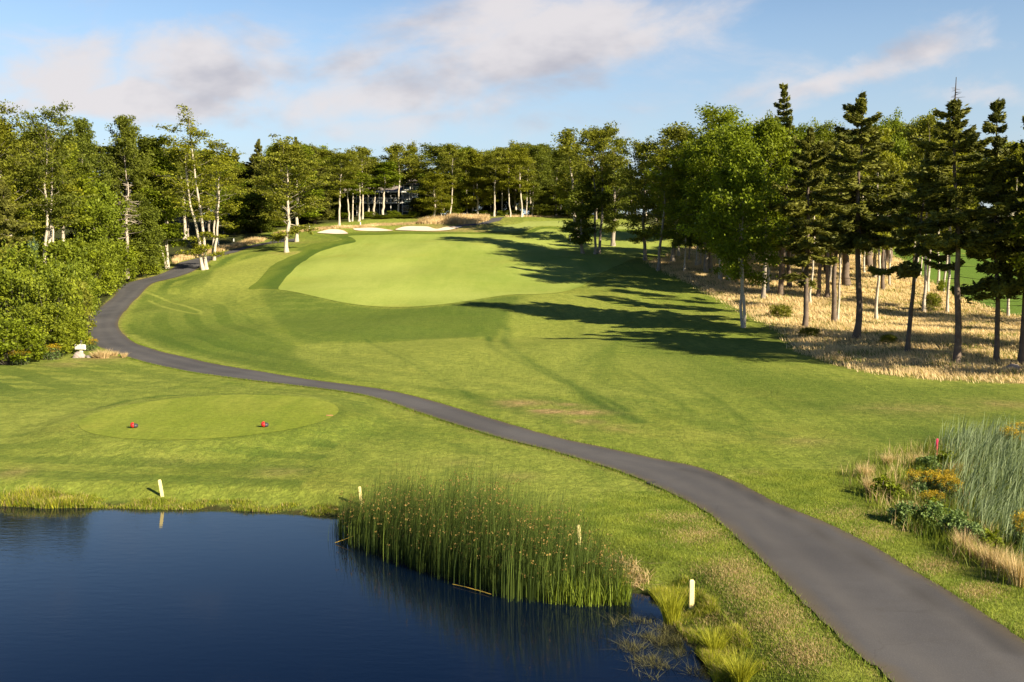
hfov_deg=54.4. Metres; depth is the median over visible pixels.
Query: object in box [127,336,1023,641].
edge grass
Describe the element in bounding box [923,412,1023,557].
reeds
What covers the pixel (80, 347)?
path sign
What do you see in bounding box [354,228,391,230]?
bunker sand
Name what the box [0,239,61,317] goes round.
shrub
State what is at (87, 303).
shrub
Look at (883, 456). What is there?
dry tuft
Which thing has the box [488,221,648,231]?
putting green
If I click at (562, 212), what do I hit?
shrub
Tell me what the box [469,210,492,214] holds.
shrub
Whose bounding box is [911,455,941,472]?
herb plant
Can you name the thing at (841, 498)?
lawn grass
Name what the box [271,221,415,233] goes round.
dry grass
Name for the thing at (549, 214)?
shrub
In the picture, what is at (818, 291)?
spruce tree
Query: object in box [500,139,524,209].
leafy tree
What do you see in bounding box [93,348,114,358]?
dry tuft
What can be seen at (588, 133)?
birch tree
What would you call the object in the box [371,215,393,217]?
shrub
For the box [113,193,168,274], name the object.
leafy tree
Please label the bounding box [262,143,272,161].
leafy tree
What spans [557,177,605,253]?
leafy tree
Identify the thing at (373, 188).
birch tree
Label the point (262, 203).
leafy tree
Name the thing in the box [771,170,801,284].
spruce tree
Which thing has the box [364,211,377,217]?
shrub
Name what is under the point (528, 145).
birch tree
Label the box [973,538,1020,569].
dry tuft
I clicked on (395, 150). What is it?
birch tree
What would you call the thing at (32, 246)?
fir sapling
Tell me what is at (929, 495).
goldenrod plant
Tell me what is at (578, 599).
sedge
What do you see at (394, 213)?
shrub
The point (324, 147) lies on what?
leafy tree
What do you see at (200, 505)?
bank grass
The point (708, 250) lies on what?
leafy tree
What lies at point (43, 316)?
shrub
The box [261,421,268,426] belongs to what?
tee marker
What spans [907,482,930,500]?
herb plant
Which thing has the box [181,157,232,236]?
leafy tree
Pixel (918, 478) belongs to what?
goldenrod plant
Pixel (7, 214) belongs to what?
spruce tree
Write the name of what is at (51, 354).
goldenrod plant
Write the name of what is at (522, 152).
birch tree
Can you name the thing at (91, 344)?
goldenrod plant
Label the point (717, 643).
grass tuft
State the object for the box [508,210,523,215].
shrub
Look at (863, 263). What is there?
birch tree
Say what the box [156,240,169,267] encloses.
shrub
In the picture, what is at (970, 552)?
dry tuft
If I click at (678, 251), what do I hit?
leafy tree
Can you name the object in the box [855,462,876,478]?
dry tuft
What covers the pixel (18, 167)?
birch tree
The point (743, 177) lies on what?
leafy tree
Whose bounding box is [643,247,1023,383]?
dry grass
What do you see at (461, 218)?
dry grass
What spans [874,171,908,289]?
spruce tree
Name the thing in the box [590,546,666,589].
tuft
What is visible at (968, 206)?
birch tree
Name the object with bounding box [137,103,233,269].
birch tree
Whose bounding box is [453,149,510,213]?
leafy tree
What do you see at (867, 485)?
dry tuft
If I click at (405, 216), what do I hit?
shrub
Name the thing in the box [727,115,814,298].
leafy tree
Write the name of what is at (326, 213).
fir tree
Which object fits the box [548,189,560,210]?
birch tree
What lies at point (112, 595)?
water
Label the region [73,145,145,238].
birch tree
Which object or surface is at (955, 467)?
dry tuft
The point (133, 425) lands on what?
tee marker
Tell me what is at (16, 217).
birch tree
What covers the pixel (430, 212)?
leafy tree
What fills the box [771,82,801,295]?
spruce tree
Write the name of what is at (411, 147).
leafy tree
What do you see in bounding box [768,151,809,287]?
spruce tree
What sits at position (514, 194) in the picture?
leafy tree
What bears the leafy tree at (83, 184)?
on the ground at (638, 356)
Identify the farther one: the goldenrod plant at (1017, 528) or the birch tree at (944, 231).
the birch tree at (944, 231)
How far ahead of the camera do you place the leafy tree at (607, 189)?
210.51 m
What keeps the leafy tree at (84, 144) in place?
on the ground at (638, 356)
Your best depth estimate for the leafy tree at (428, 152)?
236.07 m
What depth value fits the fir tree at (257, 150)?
197.10 m
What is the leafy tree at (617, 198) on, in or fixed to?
on the ground at (638, 356)
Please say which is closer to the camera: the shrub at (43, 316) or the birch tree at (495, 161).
the shrub at (43, 316)
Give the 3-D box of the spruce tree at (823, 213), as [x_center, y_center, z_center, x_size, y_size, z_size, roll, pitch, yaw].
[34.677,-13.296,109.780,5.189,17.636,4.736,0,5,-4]
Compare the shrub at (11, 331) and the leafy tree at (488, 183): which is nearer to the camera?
the shrub at (11, 331)
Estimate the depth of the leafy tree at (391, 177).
238.42 m
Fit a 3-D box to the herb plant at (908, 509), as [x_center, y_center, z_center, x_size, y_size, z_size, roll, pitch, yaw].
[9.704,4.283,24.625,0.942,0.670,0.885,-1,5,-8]
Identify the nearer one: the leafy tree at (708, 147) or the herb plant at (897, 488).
the herb plant at (897, 488)
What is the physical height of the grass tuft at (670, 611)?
0.845 m
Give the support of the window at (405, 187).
in the house
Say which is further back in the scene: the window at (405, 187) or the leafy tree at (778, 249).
the window at (405, 187)
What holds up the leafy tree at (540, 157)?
on the ground at (638, 356)
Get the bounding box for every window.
[391,194,395,201]
[403,184,410,189]
[403,193,409,199]
[403,206,408,211]
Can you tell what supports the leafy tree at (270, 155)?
on the ground at (638, 356)
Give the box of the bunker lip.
[394,226,456,230]
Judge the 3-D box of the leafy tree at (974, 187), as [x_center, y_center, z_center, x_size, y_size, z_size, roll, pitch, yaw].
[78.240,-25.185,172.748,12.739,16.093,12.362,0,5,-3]
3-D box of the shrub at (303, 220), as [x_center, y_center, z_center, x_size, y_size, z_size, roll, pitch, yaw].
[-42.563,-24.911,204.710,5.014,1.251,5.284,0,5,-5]
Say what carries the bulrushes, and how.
in the water
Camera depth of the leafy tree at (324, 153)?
218.43 m
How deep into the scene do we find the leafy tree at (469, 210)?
243.66 m
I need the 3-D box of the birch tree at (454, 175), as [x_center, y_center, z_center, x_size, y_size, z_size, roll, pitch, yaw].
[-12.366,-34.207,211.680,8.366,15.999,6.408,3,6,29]
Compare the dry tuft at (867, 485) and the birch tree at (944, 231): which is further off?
the birch tree at (944, 231)
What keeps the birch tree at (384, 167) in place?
on the ground at (638, 356)
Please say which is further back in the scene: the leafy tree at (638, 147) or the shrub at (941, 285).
the leafy tree at (638, 147)
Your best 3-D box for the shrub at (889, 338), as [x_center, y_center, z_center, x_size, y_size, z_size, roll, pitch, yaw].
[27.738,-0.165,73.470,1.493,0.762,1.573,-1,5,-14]
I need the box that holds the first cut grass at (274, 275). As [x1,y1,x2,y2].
[248,227,641,288]
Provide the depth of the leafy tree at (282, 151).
156.63 m
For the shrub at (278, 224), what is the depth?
195.65 m
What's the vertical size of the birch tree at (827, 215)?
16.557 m
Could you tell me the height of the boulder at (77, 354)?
0.550 m
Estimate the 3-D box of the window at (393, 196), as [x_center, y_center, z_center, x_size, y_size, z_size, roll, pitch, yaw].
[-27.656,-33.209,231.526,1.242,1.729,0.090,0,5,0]
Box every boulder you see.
[72,351,85,357]
[1002,364,1020,369]
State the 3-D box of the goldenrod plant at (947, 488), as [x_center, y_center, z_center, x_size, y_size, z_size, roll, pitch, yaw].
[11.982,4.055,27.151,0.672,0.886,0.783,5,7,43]
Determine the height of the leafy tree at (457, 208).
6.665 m
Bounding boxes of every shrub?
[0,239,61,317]
[0,242,22,302]
[0,265,43,339]
[0,303,77,357]
[0,315,50,364]
[12,259,93,342]
[16,232,51,258]
[23,239,98,294]
[38,237,91,258]
[43,310,91,353]
[45,260,103,315]
[55,276,96,328]
[69,239,130,288]
[74,245,121,294]
[109,240,140,280]
[122,240,162,275]
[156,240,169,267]
[273,221,291,226]
[292,217,312,222]
[335,213,351,218]
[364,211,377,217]
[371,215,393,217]
[386,210,401,217]
[396,215,416,217]
[408,211,419,216]
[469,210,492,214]
[495,210,512,215]
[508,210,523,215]
[527,209,552,215]
[552,210,569,215]
[766,304,794,317]
[797,327,822,337]
[877,334,898,343]
[918,292,943,310]
[936,280,946,291]
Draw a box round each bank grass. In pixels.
[0,484,96,507]
[86,496,354,515]
[650,575,768,681]
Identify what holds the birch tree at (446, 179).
on the ground at (638, 356)
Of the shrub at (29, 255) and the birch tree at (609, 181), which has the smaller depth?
the shrub at (29, 255)
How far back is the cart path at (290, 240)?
175.76 m
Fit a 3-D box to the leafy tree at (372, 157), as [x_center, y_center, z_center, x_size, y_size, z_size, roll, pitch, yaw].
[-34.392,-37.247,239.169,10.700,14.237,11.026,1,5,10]
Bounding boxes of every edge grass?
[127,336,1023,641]
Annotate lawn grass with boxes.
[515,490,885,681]
[731,468,1023,636]
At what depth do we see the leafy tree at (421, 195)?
218.97 m
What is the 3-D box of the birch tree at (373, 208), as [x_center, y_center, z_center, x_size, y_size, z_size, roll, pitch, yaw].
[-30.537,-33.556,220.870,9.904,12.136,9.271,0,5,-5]
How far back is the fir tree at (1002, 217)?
175.04 m
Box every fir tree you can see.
[226,148,247,217]
[247,138,272,216]
[286,137,302,216]
[299,146,338,223]
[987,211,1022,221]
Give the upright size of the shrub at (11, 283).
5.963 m
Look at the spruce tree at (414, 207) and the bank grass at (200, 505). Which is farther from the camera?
the spruce tree at (414, 207)
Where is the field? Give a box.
[893,248,1022,314]
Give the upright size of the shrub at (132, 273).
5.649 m
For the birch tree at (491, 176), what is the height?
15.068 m
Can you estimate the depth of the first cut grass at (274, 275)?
157.60 m
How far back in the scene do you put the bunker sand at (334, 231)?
186.43 m
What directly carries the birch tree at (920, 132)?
on the ground at (638, 356)
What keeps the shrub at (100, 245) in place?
on the ground at (638, 356)
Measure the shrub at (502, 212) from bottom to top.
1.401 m
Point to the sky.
(373, 74)
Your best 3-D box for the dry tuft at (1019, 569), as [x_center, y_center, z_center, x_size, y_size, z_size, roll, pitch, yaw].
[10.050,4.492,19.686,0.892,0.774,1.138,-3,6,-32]
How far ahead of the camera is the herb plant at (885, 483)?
27.01 m
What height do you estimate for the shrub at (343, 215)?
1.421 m
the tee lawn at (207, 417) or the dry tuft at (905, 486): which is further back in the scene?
the tee lawn at (207, 417)
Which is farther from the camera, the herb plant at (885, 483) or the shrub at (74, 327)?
the shrub at (74, 327)
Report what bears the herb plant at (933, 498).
on the ground at (638, 356)
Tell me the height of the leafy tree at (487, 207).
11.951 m
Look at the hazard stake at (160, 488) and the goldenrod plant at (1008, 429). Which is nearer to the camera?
the hazard stake at (160, 488)
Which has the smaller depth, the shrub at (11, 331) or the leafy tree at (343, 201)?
the shrub at (11, 331)
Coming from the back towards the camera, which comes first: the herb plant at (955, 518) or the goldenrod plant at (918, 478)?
the goldenrod plant at (918, 478)
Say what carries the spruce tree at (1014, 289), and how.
on the ground at (638, 356)
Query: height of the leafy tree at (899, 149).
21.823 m
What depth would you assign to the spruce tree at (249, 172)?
201.19 m
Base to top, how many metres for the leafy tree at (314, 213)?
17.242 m
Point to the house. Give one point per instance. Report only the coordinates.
(391, 194)
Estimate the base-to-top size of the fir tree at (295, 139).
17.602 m
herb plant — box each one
[869,473,900,499]
[885,483,909,502]
[885,500,922,526]
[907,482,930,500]
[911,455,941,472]
[915,499,945,529]
[924,496,950,513]
[933,508,969,541]
[936,450,957,467]
[953,519,986,543]
[978,528,1005,551]
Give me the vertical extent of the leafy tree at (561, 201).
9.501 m
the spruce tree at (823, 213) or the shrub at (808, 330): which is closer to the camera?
the shrub at (808, 330)
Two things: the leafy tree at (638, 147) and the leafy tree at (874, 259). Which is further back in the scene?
the leafy tree at (638, 147)
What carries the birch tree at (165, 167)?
on the ground at (638, 356)
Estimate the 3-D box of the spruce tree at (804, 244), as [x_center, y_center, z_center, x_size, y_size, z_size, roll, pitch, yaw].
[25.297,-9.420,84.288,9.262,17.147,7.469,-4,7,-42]
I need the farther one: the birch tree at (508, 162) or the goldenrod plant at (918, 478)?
the birch tree at (508, 162)
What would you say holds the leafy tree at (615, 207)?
on the ground at (638, 356)
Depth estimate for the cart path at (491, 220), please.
194.81 m
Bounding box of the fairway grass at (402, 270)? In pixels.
[278,229,670,306]
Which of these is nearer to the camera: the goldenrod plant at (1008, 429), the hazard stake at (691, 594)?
the hazard stake at (691, 594)
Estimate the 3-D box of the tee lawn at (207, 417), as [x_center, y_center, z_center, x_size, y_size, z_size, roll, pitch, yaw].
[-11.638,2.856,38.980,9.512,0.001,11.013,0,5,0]
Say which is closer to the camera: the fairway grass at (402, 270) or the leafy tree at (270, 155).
the fairway grass at (402, 270)
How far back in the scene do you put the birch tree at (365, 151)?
208.53 m
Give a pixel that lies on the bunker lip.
(427, 226)
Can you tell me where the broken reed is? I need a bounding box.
[453,584,490,594]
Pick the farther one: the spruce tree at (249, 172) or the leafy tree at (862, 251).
the spruce tree at (249, 172)
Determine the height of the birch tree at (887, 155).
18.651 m
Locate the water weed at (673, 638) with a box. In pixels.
[601,610,713,681]
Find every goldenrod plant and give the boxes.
[8,350,30,364]
[42,342,64,359]
[83,337,98,350]
[905,468,929,486]
[918,489,945,503]
[922,469,949,496]
[937,468,957,481]
[937,472,964,503]
[999,426,1023,444]
[1007,420,1023,433]
[1010,508,1023,552]
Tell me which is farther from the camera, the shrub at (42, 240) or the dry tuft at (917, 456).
the shrub at (42, 240)
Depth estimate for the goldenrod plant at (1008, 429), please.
32.89 m
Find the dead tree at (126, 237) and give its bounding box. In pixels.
[112,183,143,278]
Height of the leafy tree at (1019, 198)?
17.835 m
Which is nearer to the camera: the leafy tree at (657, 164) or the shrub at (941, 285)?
the shrub at (941, 285)
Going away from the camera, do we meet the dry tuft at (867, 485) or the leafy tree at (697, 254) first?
the dry tuft at (867, 485)
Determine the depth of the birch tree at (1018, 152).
97.28 m
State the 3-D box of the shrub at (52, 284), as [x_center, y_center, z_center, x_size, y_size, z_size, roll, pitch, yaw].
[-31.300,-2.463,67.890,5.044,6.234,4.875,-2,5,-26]
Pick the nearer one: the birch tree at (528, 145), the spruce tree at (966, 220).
the spruce tree at (966, 220)
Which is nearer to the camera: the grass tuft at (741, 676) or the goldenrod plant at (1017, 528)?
the grass tuft at (741, 676)
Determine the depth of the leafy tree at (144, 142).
136.32 m
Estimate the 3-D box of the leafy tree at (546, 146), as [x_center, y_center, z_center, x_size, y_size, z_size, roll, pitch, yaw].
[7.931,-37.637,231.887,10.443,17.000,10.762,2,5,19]
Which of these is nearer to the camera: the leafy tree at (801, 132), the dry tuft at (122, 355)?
the dry tuft at (122, 355)
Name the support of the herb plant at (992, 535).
on the ground at (638, 356)
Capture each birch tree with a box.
[0,99,54,241]
[0,99,109,262]
[0,113,32,233]
[1,129,61,244]
[2,155,56,237]
[20,128,83,241]
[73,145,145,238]
[124,136,194,268]
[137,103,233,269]
[187,135,253,259]
[217,164,249,232]
[318,152,364,225]
[334,161,358,221]
[339,148,367,220]
[345,171,377,220]
[349,156,379,211]
[351,145,382,218]
[361,160,404,216]
[363,170,391,214]
[378,142,415,211]
[387,154,434,209]
[428,145,461,188]
[435,184,452,215]
[437,143,469,214]
[437,173,454,215]
[457,148,484,212]
[472,151,510,216]
[480,150,514,215]
[488,146,514,209]
[492,152,526,216]
[504,148,538,216]
[507,142,549,210]
[516,149,539,215]
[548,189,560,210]
[549,127,598,229]
[562,125,616,253]
[572,121,634,253]
[790,143,830,302]
[812,144,865,319]
[855,127,911,318]
[863,255,864,271]
[892,113,950,311]
[899,121,959,291]
[936,148,975,291]
[936,163,966,283]
[937,128,978,311]
[989,140,1023,315]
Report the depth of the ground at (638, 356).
45.88 m
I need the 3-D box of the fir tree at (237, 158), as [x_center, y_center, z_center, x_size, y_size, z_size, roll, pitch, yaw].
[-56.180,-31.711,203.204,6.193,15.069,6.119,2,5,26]
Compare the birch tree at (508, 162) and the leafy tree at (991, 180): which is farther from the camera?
the birch tree at (508, 162)
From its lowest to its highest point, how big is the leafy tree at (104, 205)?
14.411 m
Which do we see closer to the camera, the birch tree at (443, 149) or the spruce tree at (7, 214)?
the spruce tree at (7, 214)
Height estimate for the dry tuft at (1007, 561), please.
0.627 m
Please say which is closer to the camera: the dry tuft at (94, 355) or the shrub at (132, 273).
the dry tuft at (94, 355)
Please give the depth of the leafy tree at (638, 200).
212.69 m
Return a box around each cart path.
[88,238,1023,681]
[269,232,299,242]
[456,217,503,225]
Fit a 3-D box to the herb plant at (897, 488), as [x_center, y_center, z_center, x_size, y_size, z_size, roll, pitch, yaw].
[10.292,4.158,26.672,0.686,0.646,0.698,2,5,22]
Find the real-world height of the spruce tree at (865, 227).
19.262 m
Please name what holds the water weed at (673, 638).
on the water
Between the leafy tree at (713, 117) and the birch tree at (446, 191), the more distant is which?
the birch tree at (446, 191)
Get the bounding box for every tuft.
[88,351,99,357]
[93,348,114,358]
[120,352,127,357]
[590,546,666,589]
[650,578,703,625]
[688,620,737,651]
[715,645,768,681]
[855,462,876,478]
[856,474,877,492]
[881,453,897,464]
[896,481,913,491]
[905,452,928,464]
[942,464,970,474]
[945,526,982,553]
[956,537,992,560]
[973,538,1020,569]
[992,547,1023,577]
[996,549,1023,587]
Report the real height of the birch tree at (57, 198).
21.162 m
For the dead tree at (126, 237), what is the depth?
130.23 m
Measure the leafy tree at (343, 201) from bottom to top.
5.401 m
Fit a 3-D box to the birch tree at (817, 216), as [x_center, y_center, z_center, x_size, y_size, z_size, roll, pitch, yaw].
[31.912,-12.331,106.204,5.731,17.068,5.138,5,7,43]
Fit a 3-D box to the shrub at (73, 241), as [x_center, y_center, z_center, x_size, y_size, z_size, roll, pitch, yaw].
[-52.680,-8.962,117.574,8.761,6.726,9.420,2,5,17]
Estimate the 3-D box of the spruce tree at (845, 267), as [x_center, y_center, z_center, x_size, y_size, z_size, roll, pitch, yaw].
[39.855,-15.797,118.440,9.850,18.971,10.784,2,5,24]
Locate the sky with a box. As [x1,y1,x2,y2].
[0,0,1023,213]
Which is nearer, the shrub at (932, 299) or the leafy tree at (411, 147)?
the shrub at (932, 299)
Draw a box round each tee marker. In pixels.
[130,422,137,427]
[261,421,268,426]
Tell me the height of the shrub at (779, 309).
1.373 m
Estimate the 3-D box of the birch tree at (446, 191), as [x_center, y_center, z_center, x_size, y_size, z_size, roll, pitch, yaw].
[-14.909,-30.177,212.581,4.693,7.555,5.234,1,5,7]
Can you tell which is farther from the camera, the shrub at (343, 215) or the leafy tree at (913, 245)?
the shrub at (343, 215)
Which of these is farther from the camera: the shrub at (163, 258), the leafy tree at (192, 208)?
the leafy tree at (192, 208)
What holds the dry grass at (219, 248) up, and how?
on the ground at (638, 356)
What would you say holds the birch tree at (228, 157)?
on the ground at (638, 356)
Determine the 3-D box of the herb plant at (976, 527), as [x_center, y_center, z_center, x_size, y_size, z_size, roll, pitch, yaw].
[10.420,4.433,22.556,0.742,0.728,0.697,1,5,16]
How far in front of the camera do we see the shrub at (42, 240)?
104.88 m
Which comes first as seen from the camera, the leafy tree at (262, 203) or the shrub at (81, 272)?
the shrub at (81, 272)
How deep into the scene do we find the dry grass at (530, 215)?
213.14 m
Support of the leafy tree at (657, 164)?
on the ground at (638, 356)
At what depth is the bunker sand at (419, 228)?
190.00 m
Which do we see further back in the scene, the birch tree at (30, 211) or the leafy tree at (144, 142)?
the leafy tree at (144, 142)
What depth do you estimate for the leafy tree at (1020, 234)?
59.39 m
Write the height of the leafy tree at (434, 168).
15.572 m
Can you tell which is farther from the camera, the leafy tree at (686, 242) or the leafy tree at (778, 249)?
the leafy tree at (686, 242)
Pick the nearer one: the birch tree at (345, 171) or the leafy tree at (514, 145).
the birch tree at (345, 171)
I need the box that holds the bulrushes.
[328,446,637,603]
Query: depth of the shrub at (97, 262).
110.42 m
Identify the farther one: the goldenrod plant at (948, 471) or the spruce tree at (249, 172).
the spruce tree at (249, 172)
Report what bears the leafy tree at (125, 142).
on the ground at (638, 356)
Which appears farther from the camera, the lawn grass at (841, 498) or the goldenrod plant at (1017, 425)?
the goldenrod plant at (1017, 425)
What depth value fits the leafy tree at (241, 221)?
183.70 m
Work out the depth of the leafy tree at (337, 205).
217.81 m
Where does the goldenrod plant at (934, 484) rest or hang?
on the ground at (638, 356)
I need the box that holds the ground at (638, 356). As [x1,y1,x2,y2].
[0,214,1023,681]
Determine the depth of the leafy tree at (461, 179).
221.44 m
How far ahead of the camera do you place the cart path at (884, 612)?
21.21 m
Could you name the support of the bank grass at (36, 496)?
on the ground at (638, 356)
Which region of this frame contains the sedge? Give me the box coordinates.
[544,562,634,606]
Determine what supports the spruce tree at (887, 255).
on the ground at (638, 356)
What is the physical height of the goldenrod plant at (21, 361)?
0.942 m
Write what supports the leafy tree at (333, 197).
on the ground at (638, 356)
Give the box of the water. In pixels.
[0,506,712,681]
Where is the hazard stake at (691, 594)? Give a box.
[689,579,694,608]
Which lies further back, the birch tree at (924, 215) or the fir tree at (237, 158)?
the fir tree at (237, 158)
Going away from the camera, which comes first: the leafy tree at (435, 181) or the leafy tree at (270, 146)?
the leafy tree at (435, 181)
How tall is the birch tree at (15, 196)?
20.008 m
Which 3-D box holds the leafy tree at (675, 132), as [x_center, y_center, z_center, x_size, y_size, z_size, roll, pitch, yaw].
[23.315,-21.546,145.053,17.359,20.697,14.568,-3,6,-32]
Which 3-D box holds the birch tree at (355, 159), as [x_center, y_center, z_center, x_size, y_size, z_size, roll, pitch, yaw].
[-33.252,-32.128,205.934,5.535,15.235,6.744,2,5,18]
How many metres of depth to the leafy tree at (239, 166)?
193.02 m
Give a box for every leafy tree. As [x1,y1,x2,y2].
[20,137,102,240]
[59,116,118,238]
[73,179,132,259]
[95,114,155,243]
[96,134,187,225]
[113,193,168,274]
[162,147,217,238]
[172,149,215,231]
[178,149,207,236]
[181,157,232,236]
[219,150,253,210]
[219,189,254,233]
[231,185,282,231]
[241,133,334,252]
[256,145,325,241]
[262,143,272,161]
[264,142,279,196]
[315,156,346,209]
[316,148,365,198]
[317,145,330,150]
[327,186,354,213]
[332,193,361,212]
[364,155,387,184]
[383,154,406,185]
[399,139,427,185]
[406,171,456,215]
[408,196,437,215]
[410,142,448,214]
[415,182,432,215]
[430,155,468,191]
[436,188,467,214]
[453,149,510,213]
[454,145,489,213]
[457,196,481,213]
[478,149,499,214]
[479,148,516,211]
[479,187,507,212]
[493,147,528,214]
[496,165,531,214]
[499,195,528,213]
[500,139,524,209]
[512,143,555,214]
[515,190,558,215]
[536,198,567,213]
[537,144,557,192]
[544,149,568,214]
[544,149,572,213]
[550,178,577,210]
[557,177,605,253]
[592,173,612,218]
[597,136,640,245]
[606,135,675,259]
[612,121,703,261]
[612,176,637,216]
[630,189,651,214]
[639,140,684,270]
[642,103,768,272]
[643,137,698,265]
[655,178,679,255]
[659,173,703,270]
[665,115,757,279]
[672,115,792,327]
[694,158,756,279]
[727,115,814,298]
[731,109,801,290]
[782,122,820,274]
[809,117,844,281]
[846,126,888,259]
[872,122,914,278]
[873,106,923,284]
[884,122,899,268]
[897,107,940,260]
[957,151,984,208]
[989,126,1023,270]
[989,142,1023,215]
[991,191,1023,278]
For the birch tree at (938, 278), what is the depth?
125.23 m
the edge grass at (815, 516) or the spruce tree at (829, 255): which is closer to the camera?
the edge grass at (815, 516)
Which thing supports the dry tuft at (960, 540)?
on the ground at (638, 356)
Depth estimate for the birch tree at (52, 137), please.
102.83 m
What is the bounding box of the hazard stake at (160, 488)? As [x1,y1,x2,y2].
[158,480,163,496]
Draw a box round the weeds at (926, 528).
[832,434,1023,600]
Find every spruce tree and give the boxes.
[0,180,33,260]
[239,153,270,221]
[405,197,422,210]
[761,126,854,326]
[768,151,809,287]
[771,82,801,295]
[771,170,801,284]
[788,91,910,338]
[799,156,831,297]
[813,140,843,297]
[815,139,869,321]
[823,133,836,271]
[829,128,888,285]
[865,125,881,265]
[866,151,965,351]
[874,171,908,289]
[886,248,892,262]
[901,77,1009,363]
[949,98,1023,361]
[981,115,1023,363]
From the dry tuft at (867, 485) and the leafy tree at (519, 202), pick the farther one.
the leafy tree at (519, 202)
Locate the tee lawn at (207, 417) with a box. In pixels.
[79,395,338,439]
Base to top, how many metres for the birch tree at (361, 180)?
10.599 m
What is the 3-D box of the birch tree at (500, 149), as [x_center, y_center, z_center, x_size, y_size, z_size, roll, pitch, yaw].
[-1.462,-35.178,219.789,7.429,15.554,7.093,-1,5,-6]
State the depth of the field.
133.42 m
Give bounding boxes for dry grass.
[170,236,267,263]
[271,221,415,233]
[416,213,489,224]
[505,214,576,217]
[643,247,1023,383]
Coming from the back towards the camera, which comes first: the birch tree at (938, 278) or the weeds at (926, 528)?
the birch tree at (938, 278)
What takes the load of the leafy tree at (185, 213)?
on the ground at (638, 356)
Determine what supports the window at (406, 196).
in the house
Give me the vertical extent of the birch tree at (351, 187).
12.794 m
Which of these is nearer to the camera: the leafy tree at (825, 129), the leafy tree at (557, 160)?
the leafy tree at (825, 129)
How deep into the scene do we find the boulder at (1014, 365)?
58.99 m
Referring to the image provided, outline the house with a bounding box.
[344,180,419,214]
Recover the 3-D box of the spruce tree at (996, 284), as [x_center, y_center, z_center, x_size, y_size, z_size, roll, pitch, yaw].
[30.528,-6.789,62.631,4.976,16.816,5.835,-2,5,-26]
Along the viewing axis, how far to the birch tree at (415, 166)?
219.55 m
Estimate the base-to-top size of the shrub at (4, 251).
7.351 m
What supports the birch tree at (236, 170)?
on the ground at (638, 356)
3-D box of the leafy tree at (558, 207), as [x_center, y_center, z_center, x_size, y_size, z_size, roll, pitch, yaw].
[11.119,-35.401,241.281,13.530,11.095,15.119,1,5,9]
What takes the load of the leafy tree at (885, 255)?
on the ground at (638, 356)
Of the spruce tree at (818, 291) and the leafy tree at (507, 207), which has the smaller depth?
the spruce tree at (818, 291)
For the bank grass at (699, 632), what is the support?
on the ground at (638, 356)
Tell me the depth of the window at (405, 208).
229.30 m
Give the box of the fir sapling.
[27,239,38,267]
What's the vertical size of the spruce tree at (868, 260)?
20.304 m
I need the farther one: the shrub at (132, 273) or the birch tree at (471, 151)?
the birch tree at (471, 151)
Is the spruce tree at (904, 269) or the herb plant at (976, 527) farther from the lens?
the spruce tree at (904, 269)
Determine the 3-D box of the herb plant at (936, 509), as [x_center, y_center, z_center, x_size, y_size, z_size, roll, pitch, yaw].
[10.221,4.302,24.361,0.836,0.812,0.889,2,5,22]
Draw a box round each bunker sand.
[317,229,346,233]
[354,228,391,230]
[396,226,461,230]
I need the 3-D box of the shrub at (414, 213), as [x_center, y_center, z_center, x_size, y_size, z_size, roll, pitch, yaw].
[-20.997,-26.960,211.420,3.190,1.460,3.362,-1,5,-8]
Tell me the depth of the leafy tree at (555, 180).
228.21 m
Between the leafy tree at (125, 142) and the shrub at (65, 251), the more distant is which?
the leafy tree at (125, 142)
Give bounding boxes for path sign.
[75,340,85,351]
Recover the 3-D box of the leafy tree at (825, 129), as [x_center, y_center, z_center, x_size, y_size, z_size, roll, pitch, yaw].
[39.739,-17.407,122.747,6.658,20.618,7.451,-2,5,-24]
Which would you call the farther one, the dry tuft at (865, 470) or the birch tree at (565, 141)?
the birch tree at (565, 141)
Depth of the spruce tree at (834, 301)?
89.82 m
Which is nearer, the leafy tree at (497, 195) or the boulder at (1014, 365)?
the boulder at (1014, 365)
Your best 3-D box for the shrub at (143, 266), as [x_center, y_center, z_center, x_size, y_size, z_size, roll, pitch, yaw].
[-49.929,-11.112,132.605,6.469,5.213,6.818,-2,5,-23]
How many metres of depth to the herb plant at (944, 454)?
30.68 m

